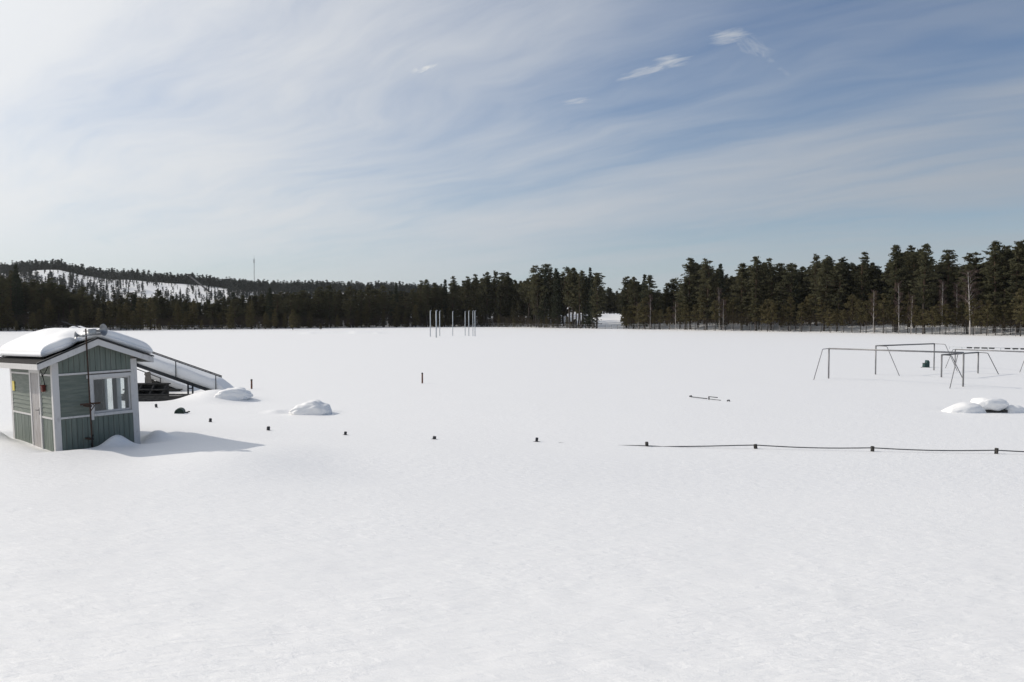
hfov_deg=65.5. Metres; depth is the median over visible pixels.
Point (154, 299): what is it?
pine tree
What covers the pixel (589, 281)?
spruce tree
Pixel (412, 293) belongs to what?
pine tree
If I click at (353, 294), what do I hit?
pine tree
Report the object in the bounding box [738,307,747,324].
young pine
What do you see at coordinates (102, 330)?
loudspeaker mast
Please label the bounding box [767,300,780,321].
young pine
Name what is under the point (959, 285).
pine tree
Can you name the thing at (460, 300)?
pine tree
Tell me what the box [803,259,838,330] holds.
pine tree
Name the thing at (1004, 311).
young pine
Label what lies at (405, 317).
young pine
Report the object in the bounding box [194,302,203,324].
pine tree
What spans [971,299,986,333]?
young pine
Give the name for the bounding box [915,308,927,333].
young pine
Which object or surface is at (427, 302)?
pine tree
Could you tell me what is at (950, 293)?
pine tree
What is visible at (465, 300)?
pine tree
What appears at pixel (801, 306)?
young pine
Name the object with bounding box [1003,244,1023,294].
pine tree
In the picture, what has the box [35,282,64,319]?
pine tree
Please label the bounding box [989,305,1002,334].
young pine
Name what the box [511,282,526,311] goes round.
pine tree
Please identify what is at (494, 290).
pine tree
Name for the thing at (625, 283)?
pine tree
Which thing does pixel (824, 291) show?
pine tree
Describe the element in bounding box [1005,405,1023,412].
snow mound
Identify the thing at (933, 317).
young pine
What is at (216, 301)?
pine tree
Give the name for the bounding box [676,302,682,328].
young pine
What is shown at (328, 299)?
pine tree
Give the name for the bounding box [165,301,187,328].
pine tree
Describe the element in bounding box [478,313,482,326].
young pine
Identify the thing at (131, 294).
pine tree
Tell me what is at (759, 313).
young pine
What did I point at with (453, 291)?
pine tree
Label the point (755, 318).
young pine
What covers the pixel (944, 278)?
pine tree
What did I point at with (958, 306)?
birch tree
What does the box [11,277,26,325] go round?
spruce tree
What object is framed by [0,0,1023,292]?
sky
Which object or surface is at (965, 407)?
snow mound
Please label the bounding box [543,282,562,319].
pine tree
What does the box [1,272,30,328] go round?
pine tree
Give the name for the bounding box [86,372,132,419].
window
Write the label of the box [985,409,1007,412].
bench seat
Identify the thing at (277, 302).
pine tree
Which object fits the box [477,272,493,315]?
pine tree
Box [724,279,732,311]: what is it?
pine tree
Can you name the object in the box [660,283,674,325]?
pine tree
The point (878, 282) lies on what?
pine tree
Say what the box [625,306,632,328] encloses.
young pine
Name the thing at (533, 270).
pine tree
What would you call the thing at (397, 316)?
young pine
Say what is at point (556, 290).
spruce tree
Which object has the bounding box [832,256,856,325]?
pine tree
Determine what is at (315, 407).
snow mound
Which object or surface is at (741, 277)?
pine tree
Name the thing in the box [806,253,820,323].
pine tree
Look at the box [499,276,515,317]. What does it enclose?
pine tree
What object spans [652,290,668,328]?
pine tree
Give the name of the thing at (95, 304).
pine tree
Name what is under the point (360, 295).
pine tree
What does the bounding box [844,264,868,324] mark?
pine tree
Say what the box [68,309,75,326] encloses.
young pine
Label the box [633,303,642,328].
young pine
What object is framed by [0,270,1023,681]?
snow field
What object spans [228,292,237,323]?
spruce tree
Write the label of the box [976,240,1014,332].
pine tree
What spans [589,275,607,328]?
pine tree
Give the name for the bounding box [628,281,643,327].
pine tree
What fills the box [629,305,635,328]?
young pine
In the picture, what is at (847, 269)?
pine tree
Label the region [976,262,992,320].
pine tree
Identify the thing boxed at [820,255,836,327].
pine tree
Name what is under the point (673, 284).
pine tree
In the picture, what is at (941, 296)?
birch tree
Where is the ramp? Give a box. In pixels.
[61,321,221,393]
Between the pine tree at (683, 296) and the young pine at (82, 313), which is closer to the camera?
the young pine at (82, 313)
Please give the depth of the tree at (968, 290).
158.82 m
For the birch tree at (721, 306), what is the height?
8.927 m
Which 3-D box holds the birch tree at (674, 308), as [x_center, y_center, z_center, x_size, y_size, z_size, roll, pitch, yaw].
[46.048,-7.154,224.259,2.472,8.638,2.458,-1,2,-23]
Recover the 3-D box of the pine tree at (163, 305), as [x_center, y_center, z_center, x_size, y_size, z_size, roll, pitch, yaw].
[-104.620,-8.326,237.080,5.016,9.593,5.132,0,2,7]
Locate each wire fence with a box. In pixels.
[47,325,257,330]
[482,323,622,328]
[630,324,1018,335]
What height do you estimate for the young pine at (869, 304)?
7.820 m
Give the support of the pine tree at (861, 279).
on the snow field
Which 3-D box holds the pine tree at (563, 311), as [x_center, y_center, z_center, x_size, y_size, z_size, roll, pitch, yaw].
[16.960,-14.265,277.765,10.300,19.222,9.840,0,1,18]
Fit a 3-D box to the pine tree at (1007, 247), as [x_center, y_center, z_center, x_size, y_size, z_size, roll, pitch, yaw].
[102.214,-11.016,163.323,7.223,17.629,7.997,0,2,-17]
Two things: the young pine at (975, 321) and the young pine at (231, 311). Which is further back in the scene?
the young pine at (231, 311)
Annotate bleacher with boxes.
[121,383,190,401]
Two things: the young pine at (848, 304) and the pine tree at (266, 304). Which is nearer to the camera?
the young pine at (848, 304)
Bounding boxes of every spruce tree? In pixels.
[9,264,24,330]
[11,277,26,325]
[129,295,139,322]
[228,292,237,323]
[260,288,274,328]
[390,282,401,325]
[441,279,448,326]
[534,268,550,327]
[544,268,562,327]
[551,271,563,327]
[581,275,590,327]
[584,267,594,327]
[587,275,601,328]
[620,288,626,326]
[637,274,647,328]
[670,291,684,327]
[715,263,728,329]
[786,277,800,330]
[915,273,931,317]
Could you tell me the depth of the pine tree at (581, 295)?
255.32 m
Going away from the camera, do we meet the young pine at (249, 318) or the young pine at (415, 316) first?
the young pine at (249, 318)
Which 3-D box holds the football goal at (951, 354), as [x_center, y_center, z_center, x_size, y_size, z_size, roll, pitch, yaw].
[28.244,1.696,48.917,5.389,1.885,1.398,-1,2,-39]
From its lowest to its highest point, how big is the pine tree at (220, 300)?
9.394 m
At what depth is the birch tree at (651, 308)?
232.69 m
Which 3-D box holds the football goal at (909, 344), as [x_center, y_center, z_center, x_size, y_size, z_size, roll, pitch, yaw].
[26.244,1.394,51.373,7.101,2.341,1.778,-1,2,-34]
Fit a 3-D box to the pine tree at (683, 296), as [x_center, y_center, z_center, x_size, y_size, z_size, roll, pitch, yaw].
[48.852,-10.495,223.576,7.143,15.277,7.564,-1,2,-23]
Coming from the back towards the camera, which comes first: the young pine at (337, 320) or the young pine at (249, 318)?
the young pine at (337, 320)
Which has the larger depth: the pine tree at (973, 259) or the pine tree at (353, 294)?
the pine tree at (353, 294)
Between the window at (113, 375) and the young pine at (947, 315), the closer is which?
the window at (113, 375)
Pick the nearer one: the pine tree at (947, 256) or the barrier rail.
the barrier rail
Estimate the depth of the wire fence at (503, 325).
262.37 m
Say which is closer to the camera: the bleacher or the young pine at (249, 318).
the bleacher
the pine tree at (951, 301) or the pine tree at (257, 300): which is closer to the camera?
the pine tree at (951, 301)
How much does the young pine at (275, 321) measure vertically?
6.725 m
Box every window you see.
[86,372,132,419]
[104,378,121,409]
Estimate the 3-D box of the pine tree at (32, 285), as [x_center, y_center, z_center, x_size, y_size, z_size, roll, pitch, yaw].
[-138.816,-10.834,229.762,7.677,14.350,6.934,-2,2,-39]
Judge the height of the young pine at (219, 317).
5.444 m
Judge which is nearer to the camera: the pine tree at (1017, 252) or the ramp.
the ramp
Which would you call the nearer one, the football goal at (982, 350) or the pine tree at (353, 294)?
the football goal at (982, 350)
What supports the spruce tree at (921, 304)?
on the snow field
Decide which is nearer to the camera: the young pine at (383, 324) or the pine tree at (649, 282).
the pine tree at (649, 282)
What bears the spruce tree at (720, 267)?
on the snow field
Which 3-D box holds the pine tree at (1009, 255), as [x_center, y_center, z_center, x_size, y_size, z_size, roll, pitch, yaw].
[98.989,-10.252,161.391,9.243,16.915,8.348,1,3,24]
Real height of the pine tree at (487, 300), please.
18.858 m
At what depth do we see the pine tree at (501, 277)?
300.94 m
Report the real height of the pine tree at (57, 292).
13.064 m
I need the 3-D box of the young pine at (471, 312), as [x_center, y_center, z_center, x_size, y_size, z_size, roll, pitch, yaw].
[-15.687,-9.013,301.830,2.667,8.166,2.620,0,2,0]
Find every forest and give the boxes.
[0,249,1023,329]
[0,259,443,302]
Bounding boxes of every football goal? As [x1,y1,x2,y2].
[813,348,964,386]
[875,343,957,375]
[941,352,998,376]
[945,349,1023,370]
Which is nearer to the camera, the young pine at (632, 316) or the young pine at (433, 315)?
the young pine at (632, 316)
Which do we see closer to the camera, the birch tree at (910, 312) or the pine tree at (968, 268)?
the pine tree at (968, 268)
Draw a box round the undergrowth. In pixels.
[0,299,1023,329]
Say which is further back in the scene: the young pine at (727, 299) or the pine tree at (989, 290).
the young pine at (727, 299)
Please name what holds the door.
in the hut
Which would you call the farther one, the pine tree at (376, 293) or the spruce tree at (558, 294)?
the pine tree at (376, 293)
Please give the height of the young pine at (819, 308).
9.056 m
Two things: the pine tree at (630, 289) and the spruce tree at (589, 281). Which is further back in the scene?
the spruce tree at (589, 281)
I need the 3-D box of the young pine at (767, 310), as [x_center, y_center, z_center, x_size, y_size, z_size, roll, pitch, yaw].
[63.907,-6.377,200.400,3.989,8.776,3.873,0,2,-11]
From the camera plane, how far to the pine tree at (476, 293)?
301.89 m
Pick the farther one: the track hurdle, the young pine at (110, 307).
the young pine at (110, 307)
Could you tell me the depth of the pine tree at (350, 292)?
273.71 m
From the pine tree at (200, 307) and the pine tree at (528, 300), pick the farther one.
the pine tree at (528, 300)
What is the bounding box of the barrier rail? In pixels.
[949,346,1023,349]
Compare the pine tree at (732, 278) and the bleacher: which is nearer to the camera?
the bleacher
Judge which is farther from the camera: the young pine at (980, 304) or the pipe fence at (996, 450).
the young pine at (980, 304)
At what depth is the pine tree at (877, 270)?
190.93 m
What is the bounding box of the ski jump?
[185,274,207,290]
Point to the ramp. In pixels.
(188, 383)
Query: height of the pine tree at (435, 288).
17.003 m
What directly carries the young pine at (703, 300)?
on the snow field
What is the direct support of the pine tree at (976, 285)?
on the snow field
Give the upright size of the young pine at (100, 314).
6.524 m
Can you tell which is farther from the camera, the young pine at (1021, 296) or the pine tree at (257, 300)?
the pine tree at (257, 300)
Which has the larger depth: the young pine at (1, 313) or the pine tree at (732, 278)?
the pine tree at (732, 278)
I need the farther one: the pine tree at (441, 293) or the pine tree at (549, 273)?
the pine tree at (441, 293)
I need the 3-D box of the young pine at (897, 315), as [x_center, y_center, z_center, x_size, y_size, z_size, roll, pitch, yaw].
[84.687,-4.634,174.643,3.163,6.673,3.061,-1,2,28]
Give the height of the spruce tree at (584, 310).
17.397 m
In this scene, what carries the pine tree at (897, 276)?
on the snow field
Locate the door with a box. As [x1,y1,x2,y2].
[28,370,43,448]
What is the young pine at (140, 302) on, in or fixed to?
on the snow field
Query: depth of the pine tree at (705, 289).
228.94 m
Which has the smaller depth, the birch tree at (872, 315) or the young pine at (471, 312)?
the birch tree at (872, 315)
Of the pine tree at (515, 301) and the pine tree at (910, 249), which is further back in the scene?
the pine tree at (515, 301)
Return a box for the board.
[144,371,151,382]
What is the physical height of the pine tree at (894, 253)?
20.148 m
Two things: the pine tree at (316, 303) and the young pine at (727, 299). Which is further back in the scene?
the pine tree at (316, 303)
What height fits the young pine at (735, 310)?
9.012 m
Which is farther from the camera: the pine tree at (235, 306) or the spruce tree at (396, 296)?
the spruce tree at (396, 296)
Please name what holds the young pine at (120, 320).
on the snow field
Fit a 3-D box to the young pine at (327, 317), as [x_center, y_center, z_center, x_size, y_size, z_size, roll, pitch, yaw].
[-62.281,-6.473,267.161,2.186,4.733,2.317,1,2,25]
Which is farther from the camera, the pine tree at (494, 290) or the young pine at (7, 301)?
the pine tree at (494, 290)
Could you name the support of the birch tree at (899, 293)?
on the snow field
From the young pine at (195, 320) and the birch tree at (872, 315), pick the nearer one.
the birch tree at (872, 315)
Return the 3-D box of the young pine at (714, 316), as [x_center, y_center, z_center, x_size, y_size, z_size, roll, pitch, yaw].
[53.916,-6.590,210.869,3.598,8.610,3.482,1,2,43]
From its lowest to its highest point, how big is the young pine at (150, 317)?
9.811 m
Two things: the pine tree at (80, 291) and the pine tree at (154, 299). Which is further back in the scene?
the pine tree at (154, 299)
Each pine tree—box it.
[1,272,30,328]
[23,279,40,309]
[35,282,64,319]
[40,277,65,317]
[41,285,70,327]
[49,284,62,327]
[65,286,93,320]
[81,300,100,316]
[118,292,143,328]
[130,298,148,322]
[145,290,164,328]
[146,297,161,329]
[156,297,169,327]
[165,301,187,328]
[182,303,191,328]
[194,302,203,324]
[200,304,218,328]
[210,299,220,312]
[211,299,228,327]
[222,299,248,328]
[244,297,256,311]
[251,295,260,326]
[258,294,281,326]
[264,294,290,328]
[289,294,307,324]
[294,290,312,327]
[308,286,330,324]
[317,285,337,327]
[341,286,357,327]
[344,293,358,326]
[356,289,368,326]
[362,285,378,326]
[367,289,380,326]
[375,285,388,326]
[407,288,419,326]
[413,280,430,326]
[416,289,430,326]
[419,279,431,326]
[427,282,442,326]
[436,288,447,318]
[444,283,460,325]
[447,276,461,313]
[456,287,468,320]
[460,276,477,326]
[460,280,473,319]
[464,273,480,325]
[469,279,489,326]
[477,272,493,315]
[477,278,493,326]
[488,280,496,326]
[490,270,500,301]
[491,273,514,307]
[498,272,516,306]
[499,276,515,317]
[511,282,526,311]
[513,282,519,319]
[516,280,535,326]
[517,277,540,326]
[520,265,554,326]
[527,264,562,315]
[527,273,554,327]
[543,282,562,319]
[547,274,569,325]
[550,266,573,326]
[563,267,581,327]
[563,271,578,323]
[569,270,590,327]
[569,273,581,327]
[574,275,588,327]
[585,272,610,327]
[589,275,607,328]
[617,276,635,327]
[625,277,639,327]
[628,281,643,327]
[641,275,658,328]
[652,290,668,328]
[660,278,678,324]
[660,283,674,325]
[673,278,701,329]
[674,258,699,328]
[692,264,714,327]
[693,258,727,329]
[695,266,711,323]
[706,274,731,327]
[716,276,740,323]
[721,263,762,329]
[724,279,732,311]
[736,268,757,325]
[742,256,769,330]
[744,272,767,328]
[750,258,779,328]
[761,266,781,329]
[765,263,786,325]
[770,270,790,326]
[774,267,804,330]
[777,264,806,325]
[798,263,828,325]
[798,266,813,302]
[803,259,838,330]
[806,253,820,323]
[816,261,844,325]
[817,262,847,330]
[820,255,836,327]
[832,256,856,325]
[834,263,852,309]
[836,262,857,322]
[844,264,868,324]
[846,251,873,325]
[848,269,885,324]
[864,265,888,323]
[865,265,887,324]
[873,244,917,331]
[876,277,890,322]
[883,262,893,322]
[885,252,909,331]
[897,252,928,327]
[900,245,923,326]
[908,243,948,333]
[927,249,963,320]
[934,262,955,322]
[942,271,962,322]
[944,266,960,305]
[945,265,971,326]
[948,252,986,313]
[957,264,984,333]
[961,263,986,303]
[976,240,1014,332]
[976,249,1020,329]
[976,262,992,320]
[983,259,1003,326]
[993,245,1022,303]
[1003,240,1023,332]
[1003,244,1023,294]
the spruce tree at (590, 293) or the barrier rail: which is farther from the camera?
the spruce tree at (590, 293)
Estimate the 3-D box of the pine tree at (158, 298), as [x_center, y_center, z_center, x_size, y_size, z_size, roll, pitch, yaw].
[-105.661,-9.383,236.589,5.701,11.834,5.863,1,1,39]
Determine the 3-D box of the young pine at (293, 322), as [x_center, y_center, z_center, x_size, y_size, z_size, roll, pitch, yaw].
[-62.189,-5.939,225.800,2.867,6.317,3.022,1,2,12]
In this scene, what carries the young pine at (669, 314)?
on the snow field
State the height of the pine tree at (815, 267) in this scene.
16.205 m
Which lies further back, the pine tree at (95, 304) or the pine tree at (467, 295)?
the pine tree at (467, 295)
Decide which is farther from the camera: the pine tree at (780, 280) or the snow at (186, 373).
the pine tree at (780, 280)
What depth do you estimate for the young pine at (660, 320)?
228.50 m
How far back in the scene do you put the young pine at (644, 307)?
234.02 m
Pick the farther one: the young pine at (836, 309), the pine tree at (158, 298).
the pine tree at (158, 298)
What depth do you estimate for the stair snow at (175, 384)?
38.70 m
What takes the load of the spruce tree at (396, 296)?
on the snow field
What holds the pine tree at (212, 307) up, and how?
on the snow field
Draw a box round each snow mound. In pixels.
[214,387,252,399]
[289,399,331,414]
[941,402,986,412]
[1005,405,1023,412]
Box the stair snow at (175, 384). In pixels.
[150,372,198,390]
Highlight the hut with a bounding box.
[0,337,153,451]
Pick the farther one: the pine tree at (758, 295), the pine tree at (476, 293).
the pine tree at (476, 293)
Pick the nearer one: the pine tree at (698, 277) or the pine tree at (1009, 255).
the pine tree at (1009, 255)
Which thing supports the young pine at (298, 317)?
on the snow field
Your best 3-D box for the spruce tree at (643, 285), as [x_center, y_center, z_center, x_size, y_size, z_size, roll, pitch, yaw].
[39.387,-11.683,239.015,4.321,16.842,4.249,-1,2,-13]
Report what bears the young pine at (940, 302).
on the snow field
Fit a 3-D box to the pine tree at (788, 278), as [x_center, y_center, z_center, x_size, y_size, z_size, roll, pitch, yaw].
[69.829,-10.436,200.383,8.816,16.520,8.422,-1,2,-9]
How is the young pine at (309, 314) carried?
on the snow field
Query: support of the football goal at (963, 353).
on the snow field
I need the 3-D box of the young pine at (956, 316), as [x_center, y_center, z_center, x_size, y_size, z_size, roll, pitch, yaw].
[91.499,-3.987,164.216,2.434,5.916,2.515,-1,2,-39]
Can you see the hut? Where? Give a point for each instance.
(55, 416)
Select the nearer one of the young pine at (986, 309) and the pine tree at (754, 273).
the young pine at (986, 309)
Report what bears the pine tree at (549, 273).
on the snow field
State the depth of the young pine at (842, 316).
184.83 m
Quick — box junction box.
[40,385,45,391]
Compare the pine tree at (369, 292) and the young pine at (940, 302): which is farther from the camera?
the pine tree at (369, 292)
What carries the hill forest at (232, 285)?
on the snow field
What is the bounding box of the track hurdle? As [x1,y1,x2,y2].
[689,395,729,400]
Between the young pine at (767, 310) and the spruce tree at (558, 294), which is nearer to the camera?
the young pine at (767, 310)
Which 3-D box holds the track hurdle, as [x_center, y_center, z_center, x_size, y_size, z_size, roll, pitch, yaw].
[8.620,2.582,34.997,0.286,0.346,2.363,-1,2,-32]
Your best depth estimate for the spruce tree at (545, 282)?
273.65 m
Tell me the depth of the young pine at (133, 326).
217.08 m
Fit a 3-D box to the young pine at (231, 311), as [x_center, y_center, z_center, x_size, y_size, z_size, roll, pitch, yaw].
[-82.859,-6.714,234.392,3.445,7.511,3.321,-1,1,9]
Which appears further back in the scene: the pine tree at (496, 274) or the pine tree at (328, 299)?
the pine tree at (496, 274)
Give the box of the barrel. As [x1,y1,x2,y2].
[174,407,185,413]
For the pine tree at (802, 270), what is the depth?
212.02 m
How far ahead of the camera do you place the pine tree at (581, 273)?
257.87 m
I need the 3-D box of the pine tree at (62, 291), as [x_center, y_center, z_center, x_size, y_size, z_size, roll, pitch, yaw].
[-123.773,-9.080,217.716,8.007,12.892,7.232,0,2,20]
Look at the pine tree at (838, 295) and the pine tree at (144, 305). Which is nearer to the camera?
the pine tree at (838, 295)
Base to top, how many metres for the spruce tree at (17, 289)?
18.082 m
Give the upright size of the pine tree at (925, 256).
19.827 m
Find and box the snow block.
[970,397,1008,410]
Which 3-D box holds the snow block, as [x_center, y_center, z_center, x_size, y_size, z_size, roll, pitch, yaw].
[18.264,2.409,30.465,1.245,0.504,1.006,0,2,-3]
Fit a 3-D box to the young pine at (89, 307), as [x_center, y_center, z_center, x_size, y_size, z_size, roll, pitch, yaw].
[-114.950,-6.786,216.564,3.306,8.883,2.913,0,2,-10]
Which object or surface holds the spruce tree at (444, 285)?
on the snow field
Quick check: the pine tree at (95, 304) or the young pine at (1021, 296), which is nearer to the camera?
the young pine at (1021, 296)
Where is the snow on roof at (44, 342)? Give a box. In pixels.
[0,328,152,356]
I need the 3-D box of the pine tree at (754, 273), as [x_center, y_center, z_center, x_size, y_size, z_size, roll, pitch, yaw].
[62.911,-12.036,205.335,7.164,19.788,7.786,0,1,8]
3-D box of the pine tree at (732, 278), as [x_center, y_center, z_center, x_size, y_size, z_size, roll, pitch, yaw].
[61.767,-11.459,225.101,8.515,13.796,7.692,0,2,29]
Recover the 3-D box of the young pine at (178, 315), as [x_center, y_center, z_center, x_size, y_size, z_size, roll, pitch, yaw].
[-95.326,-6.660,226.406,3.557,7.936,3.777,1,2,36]
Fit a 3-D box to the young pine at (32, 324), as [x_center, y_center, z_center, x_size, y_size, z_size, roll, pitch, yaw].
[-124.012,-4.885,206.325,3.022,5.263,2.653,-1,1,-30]
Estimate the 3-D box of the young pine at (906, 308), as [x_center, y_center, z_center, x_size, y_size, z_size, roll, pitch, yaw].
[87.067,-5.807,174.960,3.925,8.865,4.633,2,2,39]
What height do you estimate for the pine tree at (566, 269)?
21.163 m
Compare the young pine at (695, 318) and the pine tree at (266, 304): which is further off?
the pine tree at (266, 304)
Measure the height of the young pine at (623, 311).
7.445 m
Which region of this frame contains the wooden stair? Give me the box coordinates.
[137,369,180,390]
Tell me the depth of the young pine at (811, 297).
194.29 m
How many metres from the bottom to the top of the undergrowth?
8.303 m
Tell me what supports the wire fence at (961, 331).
on the snow field
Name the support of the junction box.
attached to the hut
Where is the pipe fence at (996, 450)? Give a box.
[155,404,1023,453]
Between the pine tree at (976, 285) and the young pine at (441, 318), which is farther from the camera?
the young pine at (441, 318)
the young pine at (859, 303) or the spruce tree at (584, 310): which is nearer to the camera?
the young pine at (859, 303)
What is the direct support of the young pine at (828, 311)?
on the snow field
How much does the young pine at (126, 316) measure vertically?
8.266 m
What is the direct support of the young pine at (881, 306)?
on the snow field
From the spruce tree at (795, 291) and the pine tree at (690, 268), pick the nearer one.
the spruce tree at (795, 291)
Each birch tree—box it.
[647,295,654,319]
[671,301,678,329]
[716,288,722,311]
[720,299,726,318]
[869,289,877,331]
[893,282,903,326]
[906,295,915,333]
[938,279,945,315]
[952,281,960,333]
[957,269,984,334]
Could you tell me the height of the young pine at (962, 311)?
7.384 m
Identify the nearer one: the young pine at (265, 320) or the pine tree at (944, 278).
the pine tree at (944, 278)
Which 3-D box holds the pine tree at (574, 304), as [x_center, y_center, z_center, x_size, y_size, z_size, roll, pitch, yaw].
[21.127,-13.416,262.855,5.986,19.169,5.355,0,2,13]
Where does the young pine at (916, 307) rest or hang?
on the snow field
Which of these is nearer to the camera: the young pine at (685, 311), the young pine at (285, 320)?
the young pine at (685, 311)
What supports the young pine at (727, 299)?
on the snow field
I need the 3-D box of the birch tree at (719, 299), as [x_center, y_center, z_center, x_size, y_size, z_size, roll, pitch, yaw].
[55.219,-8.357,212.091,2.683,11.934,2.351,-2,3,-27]
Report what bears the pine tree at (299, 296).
on the snow field
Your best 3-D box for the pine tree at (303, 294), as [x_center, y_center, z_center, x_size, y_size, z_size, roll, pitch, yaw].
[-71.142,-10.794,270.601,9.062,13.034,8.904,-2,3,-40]
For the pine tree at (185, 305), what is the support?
on the snow field
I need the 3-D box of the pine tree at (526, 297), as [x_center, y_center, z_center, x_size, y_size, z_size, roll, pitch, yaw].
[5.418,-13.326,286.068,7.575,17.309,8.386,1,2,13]
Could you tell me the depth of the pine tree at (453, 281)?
301.26 m
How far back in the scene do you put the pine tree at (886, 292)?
191.71 m
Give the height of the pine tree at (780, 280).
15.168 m
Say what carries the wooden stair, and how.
on the snow field
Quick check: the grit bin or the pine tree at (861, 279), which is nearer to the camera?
the grit bin
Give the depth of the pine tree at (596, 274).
258.41 m
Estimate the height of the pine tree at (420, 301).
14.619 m
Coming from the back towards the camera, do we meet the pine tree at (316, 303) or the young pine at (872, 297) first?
the pine tree at (316, 303)
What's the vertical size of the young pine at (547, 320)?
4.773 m
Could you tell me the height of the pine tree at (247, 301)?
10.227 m
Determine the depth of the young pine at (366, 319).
274.71 m
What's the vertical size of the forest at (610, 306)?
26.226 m
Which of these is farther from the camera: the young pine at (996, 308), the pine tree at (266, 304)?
the pine tree at (266, 304)
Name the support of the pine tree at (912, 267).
on the snow field
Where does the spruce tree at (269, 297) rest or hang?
on the snow field
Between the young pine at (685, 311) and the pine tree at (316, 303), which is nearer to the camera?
the young pine at (685, 311)
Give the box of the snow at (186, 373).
[69,326,233,389]
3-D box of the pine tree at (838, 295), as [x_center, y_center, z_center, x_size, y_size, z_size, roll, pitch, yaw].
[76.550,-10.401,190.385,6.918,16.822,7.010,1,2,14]
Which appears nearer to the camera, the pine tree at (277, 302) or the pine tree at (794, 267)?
the pine tree at (794, 267)
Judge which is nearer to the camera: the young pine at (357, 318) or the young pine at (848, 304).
the young pine at (848, 304)
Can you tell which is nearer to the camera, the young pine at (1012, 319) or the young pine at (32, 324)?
the young pine at (1012, 319)
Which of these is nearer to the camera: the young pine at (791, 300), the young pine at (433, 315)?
the young pine at (791, 300)
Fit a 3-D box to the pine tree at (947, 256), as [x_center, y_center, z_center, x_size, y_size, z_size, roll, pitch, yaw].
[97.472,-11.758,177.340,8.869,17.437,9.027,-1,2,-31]
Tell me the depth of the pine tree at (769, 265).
205.30 m
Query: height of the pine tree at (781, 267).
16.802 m
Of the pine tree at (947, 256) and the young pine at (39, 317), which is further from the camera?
the young pine at (39, 317)
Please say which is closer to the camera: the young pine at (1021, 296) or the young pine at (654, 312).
the young pine at (1021, 296)
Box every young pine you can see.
[0,296,14,330]
[0,304,6,330]
[28,312,38,330]
[36,309,43,329]
[42,298,57,327]
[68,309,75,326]
[77,306,87,327]
[83,300,95,327]
[94,308,103,327]
[103,300,116,329]
[116,307,125,329]
[122,302,132,329]
[129,311,137,329]
[135,297,145,329]
[144,297,157,329]
[170,304,182,328]
[183,311,189,329]
[187,299,199,328]
[217,312,223,326]
[224,306,236,328]
[244,299,256,328]
[262,312,270,328]
[271,309,277,325]
[282,313,287,327]
[289,309,297,328]
[295,315,301,327]
[304,312,312,327]
[323,315,328,327]
[335,315,340,326]
[354,310,360,326]
[359,303,370,327]
[380,309,386,326]
[390,305,400,326]
[401,312,408,326]
[412,305,420,326]
[431,308,438,326]
[437,309,444,326]
[445,306,451,326]
[469,307,473,326]
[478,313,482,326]
[545,315,550,326]
[621,307,627,325]
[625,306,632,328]
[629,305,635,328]
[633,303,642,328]
[634,297,650,328]
[649,309,657,328]
[657,309,664,329]
[664,307,674,328]
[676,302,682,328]
[680,304,692,323]
[690,305,699,329]
[696,296,710,329]
[709,300,722,330]
[719,296,733,329]
[727,298,739,329]
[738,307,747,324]
[748,304,762,330]
[756,298,772,330]
[756,299,766,330]
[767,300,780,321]
[777,305,787,325]
[781,296,796,330]
[796,302,809,331]
[803,295,815,330]
[813,296,830,331]
[822,308,839,326]
[833,308,840,331]
[838,309,847,332]
[843,294,858,331]
[853,300,864,332]
[860,300,874,332]
[865,291,881,331]
[870,293,893,332]
[888,302,898,331]
[890,306,905,323]
[900,295,916,332]
[909,305,921,333]
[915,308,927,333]
[921,306,940,333]
[929,300,945,333]
[937,304,955,334]
[949,308,962,334]
[957,300,967,333]
[963,298,982,334]
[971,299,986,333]
[977,300,998,335]
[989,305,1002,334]
[994,304,1013,334]
[1005,308,1015,334]
[1007,287,1023,335]
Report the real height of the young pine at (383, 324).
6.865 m
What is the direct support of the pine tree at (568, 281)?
on the snow field
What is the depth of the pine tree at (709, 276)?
215.80 m
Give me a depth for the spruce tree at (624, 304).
259.25 m
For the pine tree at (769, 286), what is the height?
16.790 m
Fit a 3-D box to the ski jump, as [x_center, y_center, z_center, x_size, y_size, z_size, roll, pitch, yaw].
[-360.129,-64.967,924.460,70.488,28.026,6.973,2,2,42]
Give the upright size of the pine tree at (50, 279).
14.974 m
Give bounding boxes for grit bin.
[922,360,929,366]
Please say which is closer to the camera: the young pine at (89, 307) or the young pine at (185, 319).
the young pine at (89, 307)
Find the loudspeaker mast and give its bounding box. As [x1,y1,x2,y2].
[74,324,107,447]
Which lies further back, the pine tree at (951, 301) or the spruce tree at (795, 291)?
the spruce tree at (795, 291)
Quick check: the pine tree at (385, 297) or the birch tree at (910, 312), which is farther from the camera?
the pine tree at (385, 297)
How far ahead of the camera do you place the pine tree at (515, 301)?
303.57 m
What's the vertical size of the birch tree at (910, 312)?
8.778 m
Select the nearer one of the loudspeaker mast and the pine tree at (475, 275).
the loudspeaker mast
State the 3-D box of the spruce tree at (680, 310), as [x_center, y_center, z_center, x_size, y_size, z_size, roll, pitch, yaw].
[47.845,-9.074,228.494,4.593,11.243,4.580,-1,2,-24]
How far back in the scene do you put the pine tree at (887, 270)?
194.38 m
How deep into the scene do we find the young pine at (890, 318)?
178.23 m
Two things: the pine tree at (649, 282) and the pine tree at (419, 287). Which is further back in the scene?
the pine tree at (419, 287)
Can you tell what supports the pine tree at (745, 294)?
on the snow field
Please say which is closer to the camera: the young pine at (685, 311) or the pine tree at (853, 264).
the pine tree at (853, 264)
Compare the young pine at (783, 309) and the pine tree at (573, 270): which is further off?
the pine tree at (573, 270)

